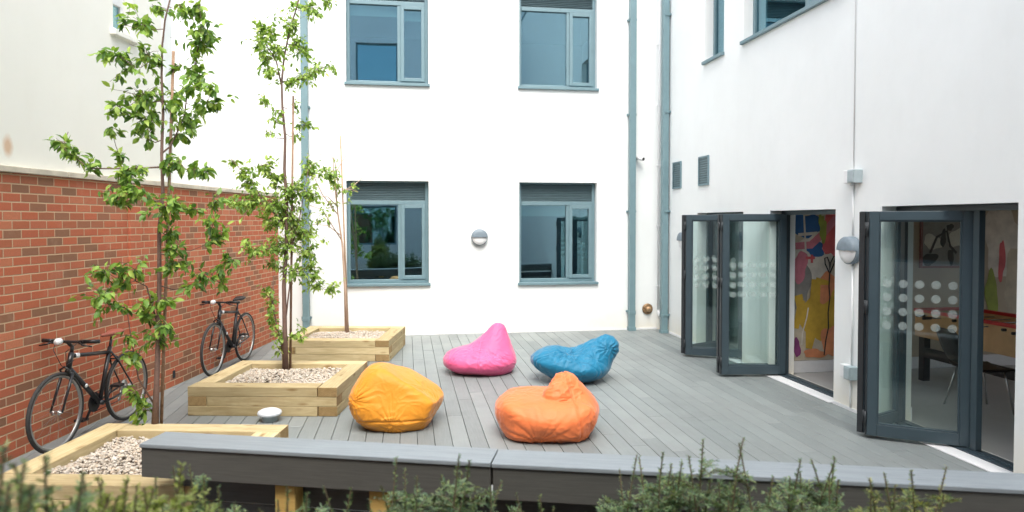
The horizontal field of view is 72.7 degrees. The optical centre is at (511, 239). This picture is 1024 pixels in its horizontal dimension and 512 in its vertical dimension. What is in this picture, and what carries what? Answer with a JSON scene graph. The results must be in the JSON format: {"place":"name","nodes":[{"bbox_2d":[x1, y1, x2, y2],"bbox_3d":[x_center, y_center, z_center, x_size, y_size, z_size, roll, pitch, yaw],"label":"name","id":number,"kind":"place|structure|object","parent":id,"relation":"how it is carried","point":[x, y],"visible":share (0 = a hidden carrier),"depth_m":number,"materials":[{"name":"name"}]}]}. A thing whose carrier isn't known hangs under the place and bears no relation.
{"place":"outdoors","nodes":[
{"label":"outdoors","id":0,"kind":"place"},
{"bbox_2d":[43,436,148,474],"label":"gravel","id":1,"kind":"structure","parent":0,"point":[130,445],"depth_m":5.05,"materials":[{"name":"beige gravel"}]},
{"bbox_2d":[225,367,340,382],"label":"gravel","id":2,"kind":"structure","parent":0,"point":[253,374],"depth_m":7.81,"materials":[{"name":"beige gravel"}]},
{"bbox_2d":[307,330,386,337],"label":"gravel","id":3,"kind":"structure","parent":0,"point":[358,334],"depth_m":10.65,"materials":[{"name":"beige gravel"}]},
{"bbox_2d":[340,136,348,320],"bbox_3d":[-2.617,-0.053,10.871,0.126,3.111,0.028,0,2,-9],"label":"tree stake","id":4,"kind":"object","parent":3,"relation":"on","point":[343,213],"visible":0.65,"depth_m":10.85,"materials":[{"name":"brown wood"}]},
{"bbox_2d":[366,338,451,444],"bbox_3d":[-1.012,1.834,7.433,9.020,0.001,9.600,0,2,-9],"label":"deck substructure","id":5,"kind":"object","parent":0,"point":[425,371],"depth_m":9.56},
{"bbox_2d":[4,329,987,491],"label":"deck","id":6,"kind":"structure","parent":5,"relation":"on","point":[654,392],"depth_m":7.11,"materials":[{"name":"grey wood"}]},
{"bbox_2d":[25,328,147,453],"bbox_3d":[-3.899,1.341,6.500,0.539,0.972,1.687,1,2,3],"label":"bicycle","id":7,"kind":"object","parent":6,"relation":"on","point":[96,398],"visible":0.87,"depth_m":6.30,"materials":[{"name":"black paint"}]},
{"bbox_2d":[1,423,288,511],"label":"timber planter","id":8,"kind":"object","parent":6,"relation":"on","point":[92,441],"visible":0.38,"depth_m":5.00,"materials":[{"name":"brown wood"}]},
{"bbox_2d":[45,0,240,425],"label":"young tree","id":9,"kind":"object","parent":8,"relation":"on","point":[204,41],"visible":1,"depth_m":5.73,"materials":[{"name":"green plant"}]},
{"bbox_2d":[160,51,174,423],"bbox_3d":[-2.907,0.040,5.869,0.166,3.231,0.028,0,2,-9],"label":"tree stake","id":10,"kind":"object","parent":8,"relation":"in","point":[165,290],"visible":0.42,"depth_m":5.87,"materials":[{"name":"brown wood"}]},
{"bbox_2d":[200,296,254,375],"bbox_3d":[-3.827,1.263,9.448,0.539,0.972,1.687,1,2,1],"label":"bicycle","id":11,"kind":"object","parent":6,"relation":"on","point":[229,344],"visible":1,"depth_m":9.28,"materials":[{"name":"black metal"}]},
{"bbox_2d":[257,407,281,422],"bbox_3d":[-2.420,1.752,6.953,0.238,0.129,0.238,0,2,-9],"label":"deck light","id":12,"kind":"object","parent":6,"relation":"on","point":[269,414],"visible":1,"depth_m":6.89,"materials":[{"name":"grey plastic"}]},
{"bbox_2d":[188,360,367,415],"bbox_3d":[-2.537,1.644,7.796,1.544,0.298,1.359,0,2,1],"label":"timber planter","id":13,"kind":"object","parent":6,"relation":"on","point":[215,394],"visible":0.77,"depth_m":7.13,"materials":[{"name":"brown wood"}]},
{"bbox_2d":[221,0,345,369],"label":"young tree","id":14,"kind":"object","parent":13,"relation":"in","point":[281,218],"visible":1,"depth_m":8.12,"materials":[{"name":"green plant"}]},
{"bbox_2d":[289,96,293,369],"bbox_3d":[-2.594,-0.052,8.195,0.086,3.250,0.028,0,2,-9],"label":"tree stake","id":15,"kind":"object","parent":13,"relation":"in","point":[290,331],"visible":0.61,"depth_m":8.19,"materials":[{"name":"brown wood"}]},
{"bbox_2d":[281,326,404,360],"bbox_3d":[-2.503,1.571,10.574,1.542,0.298,1.360,0,2,1],"label":"timber planter","id":16,"kind":"object","parent":6,"relation":"on","point":[389,344],"visible":0.85,"depth_m":9.90,"materials":[{"name":"brown wood"}]},
{"bbox_2d":[307,135,366,332],"bbox_3d":[-2.710,-0.056,10.814,0.915,3.143,0.490,-1,2,-39],"label":"young tree","id":17,"kind":"object","parent":16,"relation":"in","point":[345,191],"visible":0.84,"depth_m":10.80,"materials":[{"name":"green plant"}]},
{"bbox_2d":[348,362,443,432],"bbox_3d":[-1.131,1.520,6.875,0.888,0.594,0.810,0,2,0],"label":"bean bag","id":18,"kind":"object","parent":6,"relation":"on","point":[387,397],"visible":1,"depth_m":6.55,"materials":[{"name":"yellow fabric"}]},
{"bbox_2d":[443,323,516,375],"bbox_3d":[-0.424,1.434,9.207,0.970,0.642,0.869,0,2,0],"label":"bean bag","id":19,"kind":"object","parent":6,"relation":"on","point":[490,351],"visible":1,"depth_m":8.97,"materials":[{"name":"pink fabric"}]},
{"bbox_2d":[495,371,599,442],"bbox_3d":[0.330,1.534,6.570,0.992,0.581,0.938,0,2,0],"label":"bean bag","id":20,"kind":"object","parent":6,"relation":"on","point":[562,407],"visible":1,"depth_m":6.24,"materials":[{"name":"orange fabric"}]},
{"bbox_2d":[530,334,618,382],"bbox_3d":[0.788,1.480,8.719,1.116,0.575,0.805,0,2,0],"label":"bean bag","id":21,"kind":"object","parent":6,"relation":"on","point":[591,360],"visible":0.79,"depth_m":8.49,"materials":[{"name":"blue fabric"}]},
{"label":"ground","id":22,"kind":"structure","parent":0,"visible":0},
{"bbox_2d":[0,0,173,182],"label":"cream building","id":23,"kind":"structure","parent":22,"relation":"on","point":[53,75],"depth_m":6.61,"materials":[{"name":"white paint"}]},
{"bbox_2d":[110,0,140,44],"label":"window","id":24,"kind":"structure","parent":23,"relation":"in","point":[118,4],"depth_m":7.48,"materials":[{"name":"white plastic"}]},
{"bbox_2d":[0,165,278,463],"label":"brick wall","id":25,"kind":"structure","parent":22,"relation":"on","point":[61,232],"depth_m":6.83,"materials":[{"name":"brick"}]},
{"bbox_2d":[139,432,1023,511],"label":"wall","id":26,"kind":"structure","parent":22,"relation":"on","point":[251,473],"depth_m":4.06,"materials":[{"name":"grey"}]},
{"bbox_2d":[171,0,1023,472],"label":"white building","id":27,"kind":"structure","parent":22,"relation":"on","point":[503,124],"depth_m":11.50,"materials":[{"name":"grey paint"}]},
{"bbox_2d":[299,0,311,327],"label":"downpipe","id":28,"kind":"object","parent":27,"relation":"attached to","point":[306,316],"visible":0.52,"depth_m":11.69,"materials":[{"name":"grey metal"}]},
{"bbox_2d":[344,0,429,86],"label":"window","id":29,"kind":"structure","parent":27,"relation":"in","point":[403,10],"depth_m":12.13,"materials":[{"name":"grey paint"}]},
{"bbox_2d":[347,181,430,286],"bbox_3d":[-2.159,-0.097,12.136,1.457,1.827,0.242,0,2,-9],"label":"window","id":30,"kind":"structure","parent":27,"relation":"in","point":[404,194],"depth_m":12.21,"materials":[{"name":"grey paint"}]},
{"bbox_2d":[471,229,487,245],"bbox_3d":[-0.569,-0.032,12.244,0.290,0.290,0.124,0,2,-9],"label":"wall light","id":31,"kind":"object","parent":27,"relation":"attached to","point":[479,237],"visible":1,"depth_m":12.20,"materials":[{"name":"white plastic"}]},
{"bbox_2d":[518,183,598,285],"bbox_3d":[0.819,-0.098,12.601,1.474,1.838,0.265,0,2,-9],"label":"window","id":32,"kind":"structure","parent":27,"relation":"in","point":[574,201],"depth_m":12.67,"materials":[{"name":"grey paint"}]},
{"bbox_2d":[518,0,598,90],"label":"window","id":33,"kind":"structure","parent":27,"relation":"in","point":[572,8],"depth_m":12.58,"materials":[{"name":"grey paint"}]},
{"bbox_2d":[626,0,636,330],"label":"downpipe","id":34,"kind":"object","parent":27,"relation":"attached to","point":[631,210],"visible":1,"depth_m":12.57,"materials":[{"name":"grey metal"}]},
{"bbox_2d":[636,156,644,160],"bbox_3d":[2.308,-1.462,12.619,0.074,0.095,0.212,-1,2,-43],"label":"security camera","id":35,"kind":"object","parent":27,"relation":"attached to","point":[640,158],"visible":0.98,"depth_m":12.57,"materials":[{"name":"white plastic"}]},
{"bbox_2d":[642,303,652,313],"bbox_3d":[2.494,1.283,12.759,0.200,0.200,0.097,0,2,-9],"label":"flue cap","id":36,"kind":"object","parent":27,"relation":"attached to","point":[647,308],"visible":1,"depth_m":12.77,"materials":[{"name":"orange metal"}]},
{"bbox_2d":[656,0,660,316],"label":"waste pipe","id":37,"kind":"object","parent":27,"relation":"attached to","point":[658,165],"visible":0.88,"depth_m":12.70,"materials":[{"name":"white plastic"}]},
{"bbox_2d":[659,0,671,332],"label":"downpipe","id":38,"kind":"object","parent":27,"relation":"attached to","point":[665,112],"visible":0.9,"depth_m":12.30,"materials":[{"name":"metal"}]},
{"bbox_2d":[672,161,681,188],"bbox_3d":[2.835,-1.097,11.973,0.021,0.460,0.370,0,2,-9],"label":"louvre vent","id":39,"kind":"object","parent":27,"relation":"attached to","point":[676,175],"visible":1,"depth_m":11.96,"materials":[{"name":"grey metal"}]},
{"bbox_2d":[677,232,681,248],"bbox_3d":[2.842,0.028,11.615,0.124,0.290,0.290,0,2,-9],"label":"wall light","id":40,"kind":"object","parent":27,"relation":"attached to","point":[679,237],"visible":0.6,"depth_m":11.59,"materials":[{"name":"white plastic"}]},
{"bbox_2d":[681,215,717,352],"bbox_3d":[2.873,0.662,10.515,0.866,2.050,0.079,-1,2,-35],"label":"door leaf","id":41,"kind":"structure","parent":27,"relation":"in","point":[713,344],"depth_m":10.30,"materials":[{"name":"paint"}]},
{"bbox_2d":[698,155,708,185],"bbox_3d":[2.998,-1.069,10.904,0.021,0.460,0.375,0,2,-9],"label":"louvre vent","id":42,"kind":"object","parent":27,"relation":"attached to","point":[703,170],"visible":1,"depth_m":10.90,"materials":[{"name":"grey metal"}]},
{"bbox_2d":[701,0,723,64],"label":"window","id":43,"kind":"structure","parent":27,"relation":"in","point":[716,55],"depth_m":10.81,"materials":[{"name":"grey paint"}]},
{"bbox_2d":[684,215,742,357],"bbox_3d":[2.941,0.673,10.097,0.866,2.050,0.079,0,2,17],"label":"door leaf","id":44,"kind":"structure","parent":27,"relation":"in","point":[689,349],"depth_m":10.16,"materials":[{"name":"paint"}]},
{"bbox_2d":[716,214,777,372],"bbox_3d":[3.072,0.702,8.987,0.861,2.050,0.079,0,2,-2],"label":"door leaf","id":45,"kind":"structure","parent":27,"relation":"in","point":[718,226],"depth_m":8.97,"materials":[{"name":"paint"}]},
{"bbox_2d":[719,214,787,373],"bbox_3d":[3.084,0.705,8.908,0.861,2.050,0.079,0,2,-2],"label":"door leaf","id":46,"kind":"structure","parent":27,"relation":"in","point":[725,219],"depth_m":8.88,"materials":[{"name":"paint"}]},
{"bbox_2d":[740,0,827,44],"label":"window","id":47,"kind":"structure","parent":27,"relation":"in","point":[809,4],"depth_m":8.85,"materials":[{"name":"grey paint"}]},
{"bbox_2d":[836,236,858,263],"bbox_3d":[3.505,0.118,7.261,0.124,0.290,0.290,0,2,-9],"label":"wall light","id":48,"kind":"object","parent":27,"relation":"attached to","point":[847,248],"visible":0.95,"depth_m":7.19,"materials":[{"name":"white plastic"}]},
{"bbox_2d":[840,363,856,380],"bbox_3d":[3.514,1.403,7.291,0.107,0.160,0.210,0,2,-9],"label":"junction box","id":49,"kind":"object","parent":27,"relation":"attached to","point":[848,372],"visible":0.92,"depth_m":7.21,"materials":[{"name":"white plastic"}]},
{"bbox_2d":[849,0,856,406],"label":"cable conduit","id":50,"kind":"object","parent":27,"relation":"attached to","point":[853,207],"visible":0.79,"depth_m":7.25,"materials":[{"name":"white plastic"}]},
{"bbox_2d":[843,169,862,185],"bbox_3d":[3.517,-0.636,7.217,0.107,0.160,0.210,0,2,-9],"label":"junction box","id":51,"kind":"object","parent":27,"relation":"attached to","point":[852,177],"visible":1,"depth_m":7.12,"materials":[{"name":"white plastic"}]},
{"bbox_2d":[857,211,904,432],"bbox_3d":[3.521,0.765,6.637,0.743,2.050,0.079,-1,2,-36],"label":"door leaf","id":52,"kind":"structure","parent":27,"relation":"in","point":[892,416],"depth_m":6.75,"materials":[{"name":"paint"}]},
{"bbox_2d":[864,211,973,446],"bbox_3d":[3.619,0.776,6.214,0.840,2.050,0.079,1,2,25],"label":"door leaf","id":53,"kind":"structure","parent":27,"relation":"in","point":[961,437],"depth_m":6.19,"materials":[{"name":"paint"}]},
{"bbox_2d":[919,222,959,267],"bbox_3d":[5.928,0.035,9.437,0.880,0.710,0.029,0,2,-9],"label":"wall picture","id":54,"kind":"object","parent":27,"relation":"attached to","point":[939,244],"depth_m":9.41},
{"bbox_2d":[914,307,1015,380],"bbox_3d":[5.689,1.342,7.884,1.390,0.900,2.020,0,2,-9],"label":"table football","id":55,"kind":"object","parent":27,"relation":"on","point":[999,333],"visible":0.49,"depth_m":8.33,"materials":[{"name":"brown wood"}]},
{"bbox_2d":[936,325,1014,414],"bbox_3d":[4.873,1.370,7.373,0.640,0.877,0.452,0,2,1],"label":"chair","id":56,"kind":"object","parent":27,"relation":"on","point":[948,339],"visible":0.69,"depth_m":7.36,"materials":[{"name":"black plastic"}]},
{"label":"planting bed","id":57,"kind":"structure","parent":0,"visible":0},
{"bbox_2d":[0,439,99,511],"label":"yew shrub","id":58,"kind":"object","parent":57,"relation":"on","point":[24,492],"visible":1,"depth_m":1.53,"materials":[{"name":"green plant"}]},
{"bbox_2d":[16,461,223,511],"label":"yew shrub","id":59,"kind":"object","parent":57,"relation":"on","point":[149,505],"visible":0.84,"depth_m":2.05,"materials":[{"name":"green plant"}]},
{"bbox_2d":[142,464,247,511],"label":"yew shrub","id":60,"kind":"object","parent":57,"relation":"on","point":[201,481],"visible":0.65,"depth_m":2.56,"materials":[{"name":"green plant"}]},
{"bbox_2d":[231,485,330,511],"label":"yew shrub","id":61,"kind":"object","parent":57,"relation":"on","point":[306,509],"visible":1,"depth_m":2.41,"materials":[{"name":"green plant"}]},
{"bbox_2d":[322,456,429,511],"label":"yew shrub","id":62,"kind":"object","parent":57,"relation":"on","point":[405,498],"visible":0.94,"depth_m":2.71,"materials":[{"name":"green plant"}]},
{"bbox_2d":[378,453,519,511],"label":"yew shrub","id":63,"kind":"object","parent":57,"relation":"on","point":[454,493],"visible":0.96,"depth_m":2.81,"materials":[{"name":"green plant"}]},
{"bbox_2d":[508,492,554,511],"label":"yew shrub","id":64,"kind":"object","parent":57,"relation":"on","point":[520,510],"visible":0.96,"depth_m":2.91,"materials":[{"name":"green plant"}]},
{"bbox_2d":[596,452,693,511],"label":"yew shrub","id":65,"kind":"object","parent":57,"relation":"on","point":[624,507],"visible":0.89,"depth_m":2.96,"materials":[{"name":"green plant"}]},
{"bbox_2d":[644,438,730,511],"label":"yew shrub","id":66,"kind":"object","parent":57,"relation":"on","point":[683,479],"visible":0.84,"depth_m":2.90,"materials":[{"name":"green plant"}]},
{"bbox_2d":[698,437,832,511],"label":"yew shrub","id":67,"kind":"object","parent":57,"relation":"on","point":[738,500],"visible":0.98,"depth_m":2.87,"materials":[{"name":"green plant"}]},
{"bbox_2d":[784,455,863,511],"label":"yew shrub","id":68,"kind":"object","parent":57,"relation":"on","point":[824,498],"visible":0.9,"depth_m":2.96,"materials":[{"name":"green plant"}]},
{"bbox_2d":[850,467,961,511],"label":"yew shrub","id":69,"kind":"object","parent":57,"relation":"on","point":[910,497],"visible":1,"depth_m":2.75,"materials":[{"name":"green plant"}]}
]}

